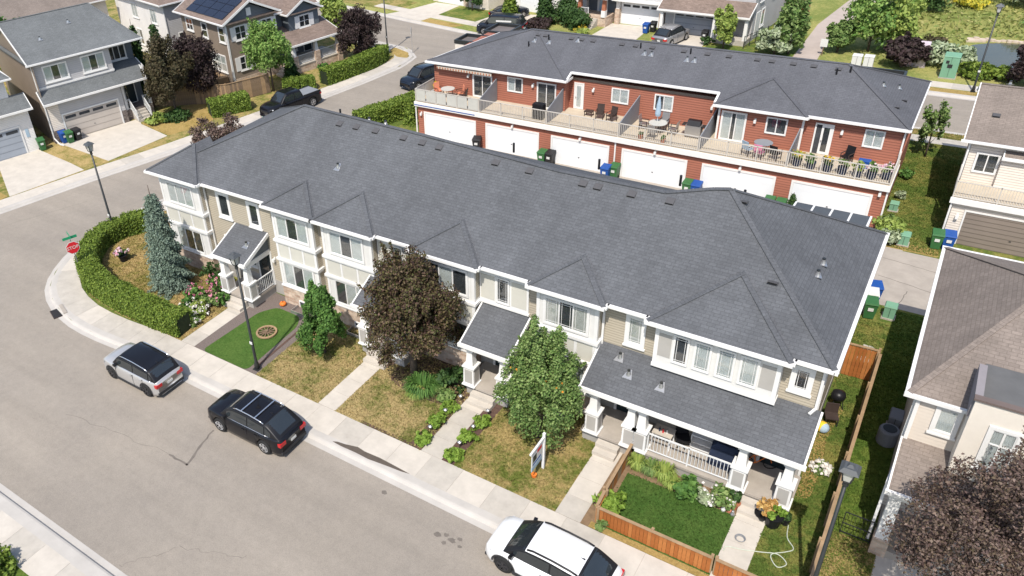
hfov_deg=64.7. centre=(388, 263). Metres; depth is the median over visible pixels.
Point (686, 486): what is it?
peony bush
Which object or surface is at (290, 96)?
pickup truck
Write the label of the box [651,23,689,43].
parked car
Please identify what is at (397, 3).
lawn
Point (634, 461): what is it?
daylily
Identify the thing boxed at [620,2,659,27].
garage door
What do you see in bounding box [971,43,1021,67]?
pond
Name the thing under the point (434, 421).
lime shrub
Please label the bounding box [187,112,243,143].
plum tree
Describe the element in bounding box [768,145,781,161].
deck chair
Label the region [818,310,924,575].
lawn
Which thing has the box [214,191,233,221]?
window
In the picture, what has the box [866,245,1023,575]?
house
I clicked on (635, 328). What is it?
window
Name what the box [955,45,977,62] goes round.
meadow shrub
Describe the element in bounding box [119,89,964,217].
kerb
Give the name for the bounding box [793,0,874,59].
path
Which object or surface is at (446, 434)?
walkway
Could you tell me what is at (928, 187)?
lawn
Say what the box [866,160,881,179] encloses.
planter tub
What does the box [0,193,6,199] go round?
lawn
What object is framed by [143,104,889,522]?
townhouse row
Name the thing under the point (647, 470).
daylily
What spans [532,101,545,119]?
barbecue
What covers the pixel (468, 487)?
sidewalk
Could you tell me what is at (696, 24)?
garage door
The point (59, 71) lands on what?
window
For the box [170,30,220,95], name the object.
purple tree
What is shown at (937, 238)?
wheeled bin
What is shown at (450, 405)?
lime shrub
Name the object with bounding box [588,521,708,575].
verge
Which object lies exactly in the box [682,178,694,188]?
wheeled bin
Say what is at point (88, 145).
street lamp
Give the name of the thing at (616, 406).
door
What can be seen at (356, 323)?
basement window
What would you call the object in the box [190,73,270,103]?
wooden fence
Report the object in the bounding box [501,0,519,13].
conical evergreen
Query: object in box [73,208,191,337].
clipped hedge
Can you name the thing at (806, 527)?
lawn
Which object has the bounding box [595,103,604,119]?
deck chair
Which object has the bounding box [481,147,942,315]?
lane
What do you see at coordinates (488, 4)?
house
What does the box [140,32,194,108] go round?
bronze tree
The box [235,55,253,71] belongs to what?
window
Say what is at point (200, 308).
flower bush
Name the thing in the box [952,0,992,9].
meadow shrub
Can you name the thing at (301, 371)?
lawn
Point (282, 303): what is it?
pumpkin
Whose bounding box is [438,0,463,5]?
garage door
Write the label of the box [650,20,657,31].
wheeled bin
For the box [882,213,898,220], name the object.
wall shrub
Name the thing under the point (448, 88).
deck table
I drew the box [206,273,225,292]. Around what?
flower bush
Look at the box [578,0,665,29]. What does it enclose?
house
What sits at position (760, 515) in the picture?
planter
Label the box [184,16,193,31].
window
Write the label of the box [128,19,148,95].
aspen
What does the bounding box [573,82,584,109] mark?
door
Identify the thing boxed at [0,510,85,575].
sidewalk
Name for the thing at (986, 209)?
house
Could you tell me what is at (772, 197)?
wheeled bin
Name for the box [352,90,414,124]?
clipped hedge
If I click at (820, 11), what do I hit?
land
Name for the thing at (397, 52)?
verge
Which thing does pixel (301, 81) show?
clipped hedge
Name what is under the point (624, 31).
driveway
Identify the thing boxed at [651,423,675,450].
bench
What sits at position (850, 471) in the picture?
street lamp
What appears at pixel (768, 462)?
door
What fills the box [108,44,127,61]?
window
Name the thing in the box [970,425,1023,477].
window
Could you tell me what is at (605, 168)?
wheeled bin
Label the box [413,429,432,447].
lime shrub
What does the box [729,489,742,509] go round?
planter
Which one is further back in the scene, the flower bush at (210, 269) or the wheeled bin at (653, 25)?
the wheeled bin at (653, 25)
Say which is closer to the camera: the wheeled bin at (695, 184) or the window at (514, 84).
the wheeled bin at (695, 184)
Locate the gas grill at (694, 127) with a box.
[682,118,706,137]
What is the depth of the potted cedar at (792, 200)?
48.01 m
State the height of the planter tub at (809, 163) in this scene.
0.938 m
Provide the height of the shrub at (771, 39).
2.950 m
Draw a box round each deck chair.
[433,81,441,91]
[456,84,464,94]
[459,88,467,96]
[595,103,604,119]
[606,106,617,121]
[638,113,649,126]
[646,125,657,137]
[658,112,669,129]
[667,120,680,135]
[741,140,753,156]
[752,144,764,159]
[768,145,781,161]
[840,145,856,161]
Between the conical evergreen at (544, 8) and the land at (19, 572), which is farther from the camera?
the conical evergreen at (544, 8)
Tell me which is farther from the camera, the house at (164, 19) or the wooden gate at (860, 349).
the house at (164, 19)
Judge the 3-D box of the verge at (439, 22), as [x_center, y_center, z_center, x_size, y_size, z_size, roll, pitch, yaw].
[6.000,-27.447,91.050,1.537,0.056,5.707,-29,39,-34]
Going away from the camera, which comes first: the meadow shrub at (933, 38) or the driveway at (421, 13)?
the meadow shrub at (933, 38)
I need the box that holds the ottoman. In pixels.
[584,109,593,116]
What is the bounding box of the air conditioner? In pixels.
[876,423,899,447]
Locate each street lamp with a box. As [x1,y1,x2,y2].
[83,141,111,220]
[227,251,261,371]
[383,0,389,52]
[813,460,861,575]
[970,3,1004,92]
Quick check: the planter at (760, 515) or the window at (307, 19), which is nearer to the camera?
the planter at (760, 515)
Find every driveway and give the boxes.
[0,150,83,195]
[57,120,166,160]
[389,2,458,20]
[476,15,536,22]
[592,23,649,39]
[675,35,702,46]
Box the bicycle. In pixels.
[749,453,779,468]
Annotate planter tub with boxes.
[791,149,805,165]
[804,153,816,169]
[821,155,834,172]
[837,158,849,174]
[852,160,864,177]
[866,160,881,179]
[881,161,894,179]
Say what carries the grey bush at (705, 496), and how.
on the garden bed at (642, 476)
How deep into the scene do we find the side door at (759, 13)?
77.11 m
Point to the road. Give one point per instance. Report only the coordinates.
(122, 475)
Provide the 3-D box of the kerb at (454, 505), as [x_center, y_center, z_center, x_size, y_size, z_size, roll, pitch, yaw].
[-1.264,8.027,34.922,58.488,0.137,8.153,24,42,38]
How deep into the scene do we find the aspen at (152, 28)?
74.81 m
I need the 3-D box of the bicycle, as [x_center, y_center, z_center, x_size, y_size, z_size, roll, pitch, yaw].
[14.472,7.718,31.130,1.634,0.860,0.500,0,32,8]
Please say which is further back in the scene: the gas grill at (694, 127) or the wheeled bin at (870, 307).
the gas grill at (694, 127)
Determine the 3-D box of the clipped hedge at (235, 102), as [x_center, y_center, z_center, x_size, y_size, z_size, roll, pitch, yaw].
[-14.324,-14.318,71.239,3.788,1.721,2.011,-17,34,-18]
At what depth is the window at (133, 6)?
87.75 m
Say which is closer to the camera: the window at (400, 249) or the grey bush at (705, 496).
the grey bush at (705, 496)
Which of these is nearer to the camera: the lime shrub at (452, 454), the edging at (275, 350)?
the lime shrub at (452, 454)
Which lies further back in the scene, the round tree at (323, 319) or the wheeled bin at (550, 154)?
the wheeled bin at (550, 154)
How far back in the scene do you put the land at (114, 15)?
70.03 m
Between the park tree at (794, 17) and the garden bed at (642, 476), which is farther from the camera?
the park tree at (794, 17)
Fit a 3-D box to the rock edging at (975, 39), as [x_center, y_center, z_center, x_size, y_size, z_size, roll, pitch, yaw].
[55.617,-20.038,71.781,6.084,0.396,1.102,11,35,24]
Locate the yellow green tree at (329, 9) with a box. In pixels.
[319,0,347,26]
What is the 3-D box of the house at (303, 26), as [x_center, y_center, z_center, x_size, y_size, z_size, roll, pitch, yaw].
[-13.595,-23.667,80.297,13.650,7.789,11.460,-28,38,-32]
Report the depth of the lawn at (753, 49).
75.77 m
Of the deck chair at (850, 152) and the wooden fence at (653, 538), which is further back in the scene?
the deck chair at (850, 152)
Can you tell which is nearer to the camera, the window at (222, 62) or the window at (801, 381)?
the window at (801, 381)
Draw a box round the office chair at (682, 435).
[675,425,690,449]
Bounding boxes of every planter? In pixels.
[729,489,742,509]
[754,496,778,521]
[765,504,788,529]
[781,511,792,525]
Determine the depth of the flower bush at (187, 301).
44.30 m
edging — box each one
[259,330,299,365]
[966,36,1023,43]
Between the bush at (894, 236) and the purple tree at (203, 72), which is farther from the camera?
the purple tree at (203, 72)
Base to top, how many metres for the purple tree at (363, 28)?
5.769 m
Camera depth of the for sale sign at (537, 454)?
31.99 m
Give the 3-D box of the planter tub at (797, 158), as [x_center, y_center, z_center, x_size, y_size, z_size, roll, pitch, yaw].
[24.639,-6.386,47.944,0.794,1.030,0.701,18,38,32]
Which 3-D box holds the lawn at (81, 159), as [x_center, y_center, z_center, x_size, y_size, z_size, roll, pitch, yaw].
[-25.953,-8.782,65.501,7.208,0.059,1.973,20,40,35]
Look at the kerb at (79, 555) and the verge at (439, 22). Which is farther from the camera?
the verge at (439, 22)
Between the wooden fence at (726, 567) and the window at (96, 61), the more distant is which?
the window at (96, 61)
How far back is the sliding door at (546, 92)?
58.46 m
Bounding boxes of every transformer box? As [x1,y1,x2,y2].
[907,41,931,67]
[938,51,962,79]
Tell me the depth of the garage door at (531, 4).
91.97 m
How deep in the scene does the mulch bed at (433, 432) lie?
35.73 m
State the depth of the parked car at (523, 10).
90.09 m
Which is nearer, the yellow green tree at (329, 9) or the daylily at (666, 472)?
the daylily at (666, 472)
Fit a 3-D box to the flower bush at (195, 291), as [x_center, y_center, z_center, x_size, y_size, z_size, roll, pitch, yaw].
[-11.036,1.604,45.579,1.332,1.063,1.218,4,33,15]
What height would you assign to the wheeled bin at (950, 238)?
1.045 m
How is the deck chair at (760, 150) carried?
on the townhouse row at (507, 75)
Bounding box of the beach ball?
[818,421,829,432]
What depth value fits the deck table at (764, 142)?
49.58 m
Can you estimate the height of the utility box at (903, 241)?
0.850 m
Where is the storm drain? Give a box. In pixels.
[50,304,66,318]
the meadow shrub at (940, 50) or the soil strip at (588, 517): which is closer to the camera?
the soil strip at (588, 517)
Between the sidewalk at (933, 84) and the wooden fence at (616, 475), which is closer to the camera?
the wooden fence at (616, 475)
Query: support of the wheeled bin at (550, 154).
on the lane
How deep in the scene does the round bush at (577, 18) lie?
84.33 m
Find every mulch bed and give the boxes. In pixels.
[391,353,466,403]
[409,388,469,449]
[442,404,502,464]
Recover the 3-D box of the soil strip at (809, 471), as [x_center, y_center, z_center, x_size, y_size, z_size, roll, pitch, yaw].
[17.966,7.502,32.957,0.619,0.057,6.818,18,38,32]
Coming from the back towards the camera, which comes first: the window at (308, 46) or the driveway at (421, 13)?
the driveway at (421, 13)
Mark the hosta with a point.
(445, 392)
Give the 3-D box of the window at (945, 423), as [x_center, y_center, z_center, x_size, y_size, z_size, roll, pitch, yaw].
[18.801,5.375,26.844,0.840,1.280,0.100,18,38,32]
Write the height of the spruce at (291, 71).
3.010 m
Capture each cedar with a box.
[402,96,418,126]
[787,192,796,204]
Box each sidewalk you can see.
[0,35,405,207]
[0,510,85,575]
[56,255,694,575]
[375,4,977,91]
[910,134,967,148]
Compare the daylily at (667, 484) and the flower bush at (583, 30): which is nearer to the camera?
the daylily at (667, 484)
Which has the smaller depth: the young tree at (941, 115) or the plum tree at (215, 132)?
the young tree at (941, 115)
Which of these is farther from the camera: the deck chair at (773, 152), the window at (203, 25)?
the window at (203, 25)
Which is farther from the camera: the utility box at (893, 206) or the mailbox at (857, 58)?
the mailbox at (857, 58)
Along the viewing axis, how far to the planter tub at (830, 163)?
46.89 m
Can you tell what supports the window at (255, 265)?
in the townhouse row at (729, 316)
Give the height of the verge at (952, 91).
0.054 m
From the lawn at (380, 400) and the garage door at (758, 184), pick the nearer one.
the lawn at (380, 400)
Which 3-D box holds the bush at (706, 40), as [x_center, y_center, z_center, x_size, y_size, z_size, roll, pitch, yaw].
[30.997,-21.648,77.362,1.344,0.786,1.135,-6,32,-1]
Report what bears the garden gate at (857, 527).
on the lawn at (871, 456)
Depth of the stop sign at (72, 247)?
47.53 m
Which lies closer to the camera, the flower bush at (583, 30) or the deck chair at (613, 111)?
the deck chair at (613, 111)
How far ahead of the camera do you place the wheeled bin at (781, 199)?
48.45 m
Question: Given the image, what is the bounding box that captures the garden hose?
[723,525,793,567]
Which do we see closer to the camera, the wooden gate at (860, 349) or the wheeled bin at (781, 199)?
the wooden gate at (860, 349)
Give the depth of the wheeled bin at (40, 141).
66.70 m
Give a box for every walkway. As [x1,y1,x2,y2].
[182,306,248,345]
[318,362,379,409]
[421,396,482,459]
[555,452,622,522]
[709,513,764,575]
[871,555,922,575]
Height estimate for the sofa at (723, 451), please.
1.120 m
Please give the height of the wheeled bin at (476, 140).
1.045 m
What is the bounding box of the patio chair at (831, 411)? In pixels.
[823,402,839,426]
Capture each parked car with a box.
[103,341,183,396]
[208,389,306,455]
[400,62,434,89]
[485,516,624,575]
[488,4,528,16]
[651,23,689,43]
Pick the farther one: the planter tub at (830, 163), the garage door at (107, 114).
the garage door at (107, 114)
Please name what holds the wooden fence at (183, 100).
on the lawn at (196, 110)
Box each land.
[0,0,411,199]
[1,567,28,575]
[50,119,1023,575]
[344,0,1023,92]
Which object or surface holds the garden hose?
on the lawn at (806, 527)
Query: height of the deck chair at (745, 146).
0.980 m
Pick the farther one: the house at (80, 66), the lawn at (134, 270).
the house at (80, 66)
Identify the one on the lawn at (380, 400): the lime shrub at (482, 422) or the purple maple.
the purple maple
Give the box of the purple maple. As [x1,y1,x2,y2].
[356,240,466,376]
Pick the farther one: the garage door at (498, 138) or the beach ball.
the garage door at (498, 138)
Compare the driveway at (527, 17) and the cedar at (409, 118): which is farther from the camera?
the driveway at (527, 17)
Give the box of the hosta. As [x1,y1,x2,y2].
[434,383,455,402]
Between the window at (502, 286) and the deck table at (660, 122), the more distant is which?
the deck table at (660, 122)
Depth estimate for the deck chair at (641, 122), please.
54.22 m
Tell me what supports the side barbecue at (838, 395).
on the soil strip at (809, 471)
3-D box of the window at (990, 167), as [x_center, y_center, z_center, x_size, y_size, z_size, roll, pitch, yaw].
[33.121,-5.526,44.108,1.120,1.190,0.060,18,38,32]
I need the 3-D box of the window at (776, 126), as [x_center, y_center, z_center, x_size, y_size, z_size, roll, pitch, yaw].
[24.206,-8.560,49.695,1.250,1.100,0.060,18,38,32]
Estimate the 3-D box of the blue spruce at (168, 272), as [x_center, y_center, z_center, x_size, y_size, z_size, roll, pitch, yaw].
[-12.997,-1.389,45.410,3.072,6.793,2.962,18,38,32]
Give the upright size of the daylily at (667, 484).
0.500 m
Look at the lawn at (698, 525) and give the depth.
30.36 m
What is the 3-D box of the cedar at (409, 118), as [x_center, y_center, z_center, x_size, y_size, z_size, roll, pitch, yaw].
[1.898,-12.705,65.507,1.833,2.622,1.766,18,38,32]
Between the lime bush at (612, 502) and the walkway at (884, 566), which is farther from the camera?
the lime bush at (612, 502)
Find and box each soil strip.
[362,421,419,449]
[580,454,630,530]
[796,397,842,497]
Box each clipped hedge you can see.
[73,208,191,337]
[206,89,251,117]
[281,74,316,88]
[319,44,389,85]
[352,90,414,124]
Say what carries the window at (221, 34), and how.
in the house at (303, 26)
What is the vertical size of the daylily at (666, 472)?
0.700 m
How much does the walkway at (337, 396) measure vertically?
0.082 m
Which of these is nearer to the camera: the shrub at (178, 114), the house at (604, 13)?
the shrub at (178, 114)
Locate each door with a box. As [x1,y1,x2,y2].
[0,126,28,160]
[61,98,124,135]
[123,83,137,103]
[258,251,275,284]
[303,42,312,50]
[424,111,475,145]
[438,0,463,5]
[485,123,538,158]
[493,355,515,370]
[520,0,538,12]
[550,135,609,171]
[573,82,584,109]
[597,0,607,10]
[614,403,638,416]
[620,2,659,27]
[620,148,687,188]
[673,13,712,36]
[700,163,775,196]
[718,110,747,142]
[753,10,760,34]
[756,456,785,469]
[787,180,872,215]
[810,122,834,154]
[954,210,1023,257]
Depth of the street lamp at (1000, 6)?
60.84 m
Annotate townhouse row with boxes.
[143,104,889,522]
[414,22,931,227]
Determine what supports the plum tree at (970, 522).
on the land at (874, 319)
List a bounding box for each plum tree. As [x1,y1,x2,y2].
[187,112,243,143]
[881,425,1023,575]
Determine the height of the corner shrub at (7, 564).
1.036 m
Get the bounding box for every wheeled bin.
[35,136,45,150]
[57,129,66,142]
[63,129,73,142]
[70,127,81,139]
[472,135,481,146]
[536,148,547,161]
[545,149,555,163]
[600,163,611,175]
[610,162,620,177]
[642,22,650,32]
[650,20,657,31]
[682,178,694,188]
[691,179,702,188]
[701,29,709,36]
[765,194,776,199]
[776,197,787,203]
[861,295,878,318]
[868,287,879,297]
[871,280,883,298]
[929,228,945,248]
[941,229,956,248]
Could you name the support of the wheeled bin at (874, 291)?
on the lane
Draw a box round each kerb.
[0,41,415,213]
[0,483,126,575]
[44,242,502,533]
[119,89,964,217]
[317,0,975,100]
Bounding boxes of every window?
[41,61,70,84]
[79,51,107,74]
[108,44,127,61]
[130,2,139,18]
[136,27,145,45]
[148,7,157,24]
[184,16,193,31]
[200,21,209,39]
[212,52,228,73]
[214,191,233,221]
[217,26,226,44]
[229,23,249,41]
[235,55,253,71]
[245,200,263,231]
[251,262,258,268]
[257,16,276,25]
[291,300,310,316]
[294,12,313,28]
[346,321,359,338]
[391,245,403,262]
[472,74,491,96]
[495,276,509,305]
[507,76,522,93]
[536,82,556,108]
[611,88,629,104]
[622,314,646,351]
[653,94,673,111]
[759,7,765,27]
[764,116,788,135]
[786,364,816,398]
[861,129,885,149]
[926,406,963,441]
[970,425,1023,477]
[971,152,1001,175]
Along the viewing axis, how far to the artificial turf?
42.14 m
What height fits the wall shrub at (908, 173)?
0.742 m
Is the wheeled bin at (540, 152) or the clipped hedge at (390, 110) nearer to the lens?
the wheeled bin at (540, 152)
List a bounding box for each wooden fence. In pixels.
[151,86,192,106]
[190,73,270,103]
[594,489,714,572]
[602,443,632,493]
[712,555,756,575]
[809,352,881,575]
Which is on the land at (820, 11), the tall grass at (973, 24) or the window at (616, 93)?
the tall grass at (973, 24)
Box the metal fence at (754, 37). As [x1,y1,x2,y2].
[743,23,774,47]
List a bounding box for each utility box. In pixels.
[880,301,898,320]
[886,407,904,428]
[887,200,899,212]
[896,230,911,247]
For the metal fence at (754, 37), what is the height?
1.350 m
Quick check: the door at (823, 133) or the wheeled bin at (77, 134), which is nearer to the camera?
the door at (823, 133)
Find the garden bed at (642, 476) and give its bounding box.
[628,467,736,514]
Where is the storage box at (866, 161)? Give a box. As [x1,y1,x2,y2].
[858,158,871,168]
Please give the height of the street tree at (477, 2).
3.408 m
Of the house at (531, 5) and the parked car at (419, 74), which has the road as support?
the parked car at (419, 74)
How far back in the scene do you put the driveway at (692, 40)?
78.63 m
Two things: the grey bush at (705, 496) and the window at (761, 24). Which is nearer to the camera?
the grey bush at (705, 496)
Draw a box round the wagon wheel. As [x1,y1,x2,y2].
[256,325,276,338]
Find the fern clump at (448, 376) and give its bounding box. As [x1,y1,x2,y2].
[434,365,466,393]
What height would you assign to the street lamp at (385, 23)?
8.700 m
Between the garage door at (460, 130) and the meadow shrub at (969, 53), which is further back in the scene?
the meadow shrub at (969, 53)
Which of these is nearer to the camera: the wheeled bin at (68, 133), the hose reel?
the hose reel
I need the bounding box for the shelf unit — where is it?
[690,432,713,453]
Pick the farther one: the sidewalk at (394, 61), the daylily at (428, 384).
the sidewalk at (394, 61)
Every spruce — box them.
[142,185,196,299]
[281,54,300,79]
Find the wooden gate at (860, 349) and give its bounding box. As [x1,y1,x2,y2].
[840,342,881,380]
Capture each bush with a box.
[178,296,198,313]
[182,281,207,300]
[188,299,209,319]
[191,314,200,328]
[198,261,220,286]
[200,284,223,305]
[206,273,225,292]
[217,291,230,305]
[526,17,552,28]
[551,0,584,26]
[562,8,592,30]
[574,26,589,33]
[591,489,627,514]
[671,473,701,502]
[696,481,717,506]
[700,36,715,44]
[711,481,736,510]
[871,215,906,232]
[881,224,902,244]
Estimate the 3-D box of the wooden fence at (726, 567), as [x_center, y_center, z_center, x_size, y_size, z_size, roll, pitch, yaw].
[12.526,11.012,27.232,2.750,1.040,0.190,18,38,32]
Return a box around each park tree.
[774,0,812,53]
[826,19,856,52]
[840,0,909,51]
[863,0,930,45]
[883,30,933,67]
[1005,44,1023,82]
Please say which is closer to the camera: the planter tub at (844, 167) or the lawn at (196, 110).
the planter tub at (844, 167)
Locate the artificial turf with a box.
[205,308,298,368]
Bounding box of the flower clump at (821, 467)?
[808,458,833,476]
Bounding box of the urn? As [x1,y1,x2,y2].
[113,247,129,262]
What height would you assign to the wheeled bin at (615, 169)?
1.045 m
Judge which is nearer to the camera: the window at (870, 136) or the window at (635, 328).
the window at (635, 328)
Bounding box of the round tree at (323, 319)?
[295,279,347,356]
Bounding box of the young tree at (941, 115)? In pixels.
[917,99,952,156]
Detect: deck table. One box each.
[441,86,454,93]
[649,119,666,129]
[754,139,772,155]
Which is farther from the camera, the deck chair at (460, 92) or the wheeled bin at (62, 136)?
the wheeled bin at (62, 136)
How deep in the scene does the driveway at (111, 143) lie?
67.88 m
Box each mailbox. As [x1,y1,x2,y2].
[851,53,863,65]
[862,54,875,66]
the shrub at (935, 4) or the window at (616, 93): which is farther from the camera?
the shrub at (935, 4)
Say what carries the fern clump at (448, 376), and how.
on the mulch bed at (427, 365)
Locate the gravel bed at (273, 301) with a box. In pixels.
[194,293,304,375]
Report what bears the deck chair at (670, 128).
on the townhouse row at (507, 75)
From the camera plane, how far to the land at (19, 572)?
30.46 m
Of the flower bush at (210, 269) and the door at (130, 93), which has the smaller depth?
the flower bush at (210, 269)
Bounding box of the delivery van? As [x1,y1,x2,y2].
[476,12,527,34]
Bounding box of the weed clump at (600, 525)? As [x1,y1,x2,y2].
[594,519,608,531]
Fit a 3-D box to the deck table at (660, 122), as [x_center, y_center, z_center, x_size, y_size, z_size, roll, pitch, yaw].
[18.127,-9.161,53.650,1.200,0.723,1.182,18,38,32]
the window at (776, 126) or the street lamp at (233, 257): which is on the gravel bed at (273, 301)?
the street lamp at (233, 257)
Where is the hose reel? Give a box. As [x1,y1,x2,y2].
[735,534,745,541]
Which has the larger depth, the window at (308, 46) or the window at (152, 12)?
the window at (152, 12)
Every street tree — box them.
[240,17,293,91]
[460,0,482,10]
[713,4,738,48]
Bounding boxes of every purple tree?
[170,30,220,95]
[333,3,381,55]
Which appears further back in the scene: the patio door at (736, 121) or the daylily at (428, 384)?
the patio door at (736, 121)
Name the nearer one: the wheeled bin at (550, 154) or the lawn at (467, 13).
the wheeled bin at (550, 154)
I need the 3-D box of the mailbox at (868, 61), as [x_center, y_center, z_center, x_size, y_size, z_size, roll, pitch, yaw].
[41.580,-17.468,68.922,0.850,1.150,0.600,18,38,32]
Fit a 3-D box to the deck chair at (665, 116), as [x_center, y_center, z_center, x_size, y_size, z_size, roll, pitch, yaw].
[18.786,-9.717,54.201,0.560,0.980,0.620,18,38,32]
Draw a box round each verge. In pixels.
[390,48,408,57]
[423,18,463,26]
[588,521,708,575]
[929,87,976,95]
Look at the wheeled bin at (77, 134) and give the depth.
68.10 m
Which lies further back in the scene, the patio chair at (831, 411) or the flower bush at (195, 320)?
the flower bush at (195, 320)
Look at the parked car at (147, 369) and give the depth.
39.02 m
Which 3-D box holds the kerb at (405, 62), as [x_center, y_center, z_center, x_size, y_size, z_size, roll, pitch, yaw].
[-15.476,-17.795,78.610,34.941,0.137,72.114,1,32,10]
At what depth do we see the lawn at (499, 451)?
33.40 m
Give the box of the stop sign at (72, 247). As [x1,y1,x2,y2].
[62,231,79,262]
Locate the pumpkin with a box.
[279,301,285,306]
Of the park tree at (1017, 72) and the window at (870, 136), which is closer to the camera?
the window at (870, 136)
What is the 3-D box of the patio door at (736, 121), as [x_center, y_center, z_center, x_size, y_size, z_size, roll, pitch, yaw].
[22.164,-8.821,51.294,1.560,1.990,0.060,18,38,32]
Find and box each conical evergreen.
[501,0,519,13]
[534,0,557,24]
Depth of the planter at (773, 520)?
29.33 m
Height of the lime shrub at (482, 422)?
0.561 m
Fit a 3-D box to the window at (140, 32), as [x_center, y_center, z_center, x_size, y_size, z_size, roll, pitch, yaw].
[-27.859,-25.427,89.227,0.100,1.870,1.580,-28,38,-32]
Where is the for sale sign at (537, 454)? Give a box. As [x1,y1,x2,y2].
[529,432,545,477]
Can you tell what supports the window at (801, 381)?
in the townhouse row at (729, 316)
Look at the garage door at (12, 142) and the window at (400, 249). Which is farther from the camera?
the garage door at (12, 142)
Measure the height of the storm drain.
0.200 m
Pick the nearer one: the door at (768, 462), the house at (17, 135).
the door at (768, 462)
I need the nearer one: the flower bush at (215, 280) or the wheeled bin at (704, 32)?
the flower bush at (215, 280)
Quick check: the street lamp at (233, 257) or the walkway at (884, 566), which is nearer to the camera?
the walkway at (884, 566)
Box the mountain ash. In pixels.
[492,314,586,449]
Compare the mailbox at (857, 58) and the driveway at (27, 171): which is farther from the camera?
the mailbox at (857, 58)
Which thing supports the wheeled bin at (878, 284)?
on the lane
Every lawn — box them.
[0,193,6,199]
[43,144,107,169]
[90,211,226,339]
[142,104,215,134]
[224,43,353,107]
[256,323,366,402]
[334,354,469,448]
[343,0,417,10]
[439,7,488,21]
[454,401,594,510]
[606,472,735,574]
[705,21,806,56]
[747,317,889,575]
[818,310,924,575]
[819,530,875,575]
[881,140,965,256]
[885,242,937,256]
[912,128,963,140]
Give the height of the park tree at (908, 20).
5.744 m
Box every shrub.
[0,543,18,575]
[144,111,167,124]
[163,106,192,123]
[316,62,327,69]
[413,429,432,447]
[425,410,446,428]
[439,399,460,414]
[442,447,464,462]
[456,428,478,443]
[471,414,491,430]
[755,24,793,54]
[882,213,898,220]
[894,190,906,198]
[898,167,915,178]
[921,33,955,45]
[924,0,951,11]
[927,40,962,64]
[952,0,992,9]
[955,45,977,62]
[958,60,997,80]
[984,64,1012,80]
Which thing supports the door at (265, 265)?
in the townhouse row at (729, 316)
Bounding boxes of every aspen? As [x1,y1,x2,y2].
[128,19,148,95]
[148,18,164,66]
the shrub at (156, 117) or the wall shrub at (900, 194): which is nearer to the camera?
the wall shrub at (900, 194)
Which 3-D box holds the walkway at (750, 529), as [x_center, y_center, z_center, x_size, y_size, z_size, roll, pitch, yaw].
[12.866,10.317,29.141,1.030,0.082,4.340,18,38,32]
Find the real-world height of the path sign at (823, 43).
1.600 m
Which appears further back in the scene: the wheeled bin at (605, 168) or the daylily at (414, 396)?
the wheeled bin at (605, 168)
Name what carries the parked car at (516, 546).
on the road
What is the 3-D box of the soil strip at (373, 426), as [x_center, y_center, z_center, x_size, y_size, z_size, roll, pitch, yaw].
[0.102,7.640,35.285,3.200,0.059,0.150,18,38,32]
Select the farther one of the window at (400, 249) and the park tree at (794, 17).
the park tree at (794, 17)
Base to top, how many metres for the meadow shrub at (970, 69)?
1.401 m
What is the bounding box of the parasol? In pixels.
[655,97,660,128]
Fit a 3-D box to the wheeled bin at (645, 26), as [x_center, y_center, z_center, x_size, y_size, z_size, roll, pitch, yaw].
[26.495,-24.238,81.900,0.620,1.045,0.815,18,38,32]
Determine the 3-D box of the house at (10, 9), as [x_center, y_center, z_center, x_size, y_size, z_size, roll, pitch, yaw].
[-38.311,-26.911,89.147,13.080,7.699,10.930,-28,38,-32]
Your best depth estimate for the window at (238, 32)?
75.49 m
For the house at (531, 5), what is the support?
on the land at (820, 11)
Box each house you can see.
[0,0,108,20]
[0,3,154,145]
[0,71,38,160]
[115,0,183,56]
[172,0,343,85]
[433,0,503,9]
[516,0,588,12]
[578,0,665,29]
[657,0,785,46]
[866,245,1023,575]
[942,80,1023,257]
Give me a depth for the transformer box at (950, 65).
65.04 m
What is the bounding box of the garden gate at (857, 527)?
[839,511,875,542]
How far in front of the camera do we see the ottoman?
57.01 m
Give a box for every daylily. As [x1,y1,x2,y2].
[400,370,443,401]
[404,384,423,400]
[625,451,650,471]
[639,457,661,479]
[650,459,679,482]
[660,473,681,492]
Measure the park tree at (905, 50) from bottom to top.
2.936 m
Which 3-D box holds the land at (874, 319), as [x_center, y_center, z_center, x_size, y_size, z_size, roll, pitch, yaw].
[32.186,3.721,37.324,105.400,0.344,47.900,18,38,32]
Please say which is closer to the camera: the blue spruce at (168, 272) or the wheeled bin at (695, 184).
the blue spruce at (168, 272)
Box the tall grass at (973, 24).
[874,0,1023,70]
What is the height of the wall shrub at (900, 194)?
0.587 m
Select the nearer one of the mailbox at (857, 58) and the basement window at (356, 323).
the basement window at (356, 323)
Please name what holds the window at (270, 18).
in the house at (303, 26)
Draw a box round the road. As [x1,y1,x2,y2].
[0,3,974,575]
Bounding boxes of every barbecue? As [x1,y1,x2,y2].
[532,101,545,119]
[831,389,845,409]
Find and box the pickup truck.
[260,86,321,116]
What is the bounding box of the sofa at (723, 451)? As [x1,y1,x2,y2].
[707,439,739,471]
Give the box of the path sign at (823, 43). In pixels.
[820,39,828,55]

